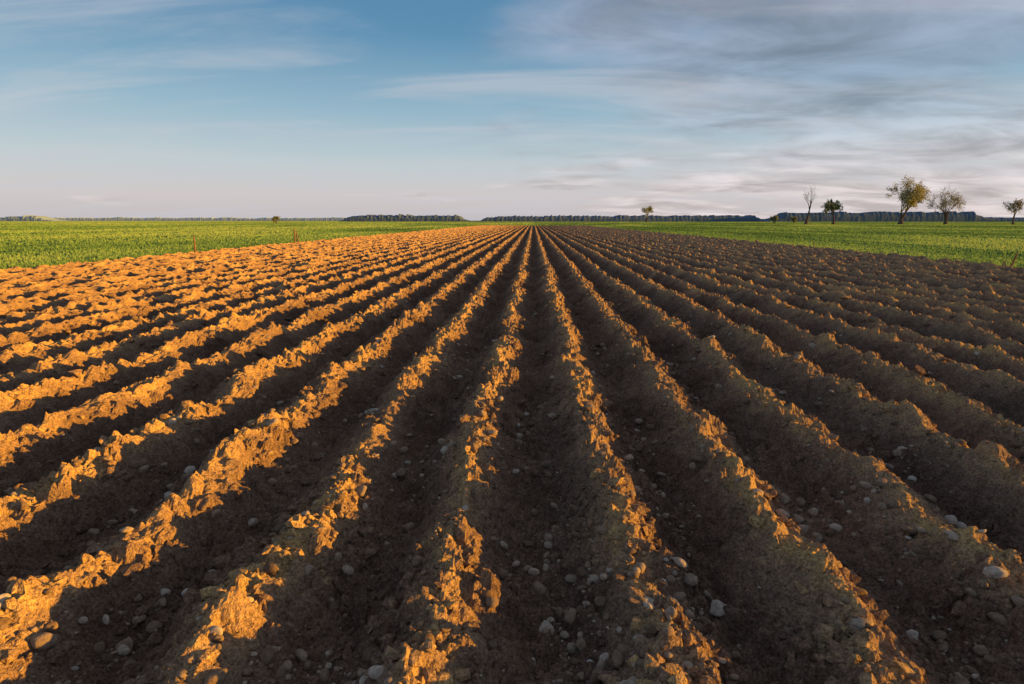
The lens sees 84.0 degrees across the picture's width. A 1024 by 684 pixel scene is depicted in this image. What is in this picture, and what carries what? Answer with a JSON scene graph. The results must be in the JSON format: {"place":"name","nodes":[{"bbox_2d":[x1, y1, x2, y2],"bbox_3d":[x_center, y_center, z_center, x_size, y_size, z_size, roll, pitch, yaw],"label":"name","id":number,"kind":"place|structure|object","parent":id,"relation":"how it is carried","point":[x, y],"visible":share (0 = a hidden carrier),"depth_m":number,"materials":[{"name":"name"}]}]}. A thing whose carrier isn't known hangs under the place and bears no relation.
{"place":"outdoors","nodes":[
{"label":"outdoors","id":0,"kind":"place"},
{"bbox_2d":[0,221,1023,268],"bbox_3d":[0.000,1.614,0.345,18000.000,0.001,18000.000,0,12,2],"label":"ground","id":1,"kind":"structure","parent":0,"point":[308,221],"depth_m":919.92,"materials":[{"name":"green plant"}]},
{"bbox_2d":[0,215,66,220],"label":"distant forest","id":2,"kind":"object","parent":1,"relation":"on","point":[27,218],"visible":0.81,"depth_m":1161.31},
{"bbox_2d":[0,217,344,220],"bbox_3d":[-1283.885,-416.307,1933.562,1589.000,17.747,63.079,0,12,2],"label":"hazy treeline","id":3,"kind":"object","parent":1,"relation":"on","point":[195,219],"visible":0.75,"depth_m":1897.45,"materials":[{"name":"green plant"}]},
{"bbox_2d":[193,235,195,252],"bbox_3d":[-13.835,-4.115,24.811,0.090,1.120,0.092,0,12,2],"label":"wooden stake","id":4,"kind":"object","parent":1,"relation":"on","point":[194,244],"visible":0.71,"depth_m":24.75,"materials":[{"name":"brown wood"}]},
{"bbox_2d":[271,216,280,222],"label":"bush","id":5,"kind":"object","parent":1,"relation":"on","point":[274,218],"visible":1,"depth_m":396.57,"materials":[{"name":"green plant"}]},
{"bbox_2d":[338,214,469,221],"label":"distant forest","id":6,"kind":"object","parent":1,"relation":"on","point":[401,218],"visible":0.88,"depth_m":886.48,"materials":[{"name":"green plant"}]},
{"bbox_2d":[0,290,1023,683],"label":"field stones","id":7,"kind":"object","parent":1,"relation":"on","point":[44,640],"visible":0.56,"depth_m":2.47,"materials":[{"name":"brown stone"}]},
{"bbox_2d":[472,215,763,221],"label":"distant forest","id":8,"kind":"object","parent":1,"relation":"on","point":[673,218],"visible":0.85,"depth_m":879.23,"materials":[{"name":"green plant"}]},
{"bbox_2d":[641,206,652,221],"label":"broadleaf tree","id":9,"kind":"object","parent":1,"relation":"on","point":[649,209],"visible":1,"depth_m":577.22,"materials":[{"name":"green plant"}]},
{"bbox_2d":[769,215,778,222],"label":"bush","id":10,"kind":"object","parent":1,"relation":"on","point":[774,217],"visible":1,"depth_m":336.37,"materials":[{"name":"green plant"}]},
{"bbox_2d":[803,184,816,223],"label":"bare tree","id":11,"kind":"object","parent":1,"relation":"on","point":[807,217],"visible":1,"depth_m":239.19,"materials":[{"name":"plant"}]},
{"bbox_2d":[821,198,843,223],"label":"tree","id":12,"kind":"object","parent":1,"relation":"on","point":[831,206],"visible":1,"depth_m":238.75,"materials":[{"name":"green plant"}]},
{"bbox_2d":[759,211,1000,221],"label":"distant forest","id":13,"kind":"object","parent":1,"relation":"on","point":[920,216],"visible":0.81,"depth_m":831.35,"materials":[{"name":"green plant"}]},
{"bbox_2d":[885,175,935,223],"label":"broadleaf tree","id":14,"kind":"object","parent":1,"relation":"on","point":[909,199],"visible":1,"depth_m":233.30,"materials":[{"name":"green plant"}]},
{"bbox_2d":[927,186,966,223],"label":"broadleaf tree","id":15,"kind":"object","parent":1,"relation":"on","point":[946,202],"visible":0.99,"depth_m":237.01,"materials":[{"name":"green plant"}]},
{"bbox_2d":[987,217,1023,221],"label":"distant forest","id":16,"kind":"object","parent":1,"relation":"on","point":[1009,219],"visible":0.44,"depth_m":853.75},
{"bbox_2d":[1002,198,1023,223],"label":"broadleaf tree","id":17,"kind":"object","parent":1,"relation":"on","point":[1015,205],"visible":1,"depth_m":235.44,"materials":[{"name":"green plant"}]},
{"bbox_2d":[1011,252,1017,265],"bbox_3d":[15.498,-2.397,17.632,0.235,0.820,0.060,0,12,2],"label":"wooden stake","id":18,"kind":"object","parent":1,"relation":"on","point":[1014,259],"visible":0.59,"depth_m":17.58,"materials":[{"name":"brown wood"}]},
{"bbox_2d":[0,225,1023,683],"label":"ploughed field","id":19,"kind":"structure","parent":0,"point":[492,259],"depth_m":3.82,"materials":[{"name":"soil"}]},
{"bbox_2d":[0,0,1023,220],"label":"sky","id":20,"kind":"structure","parent":0,"point":[473,110],"materials":[{"name":"blue"}]}
]}

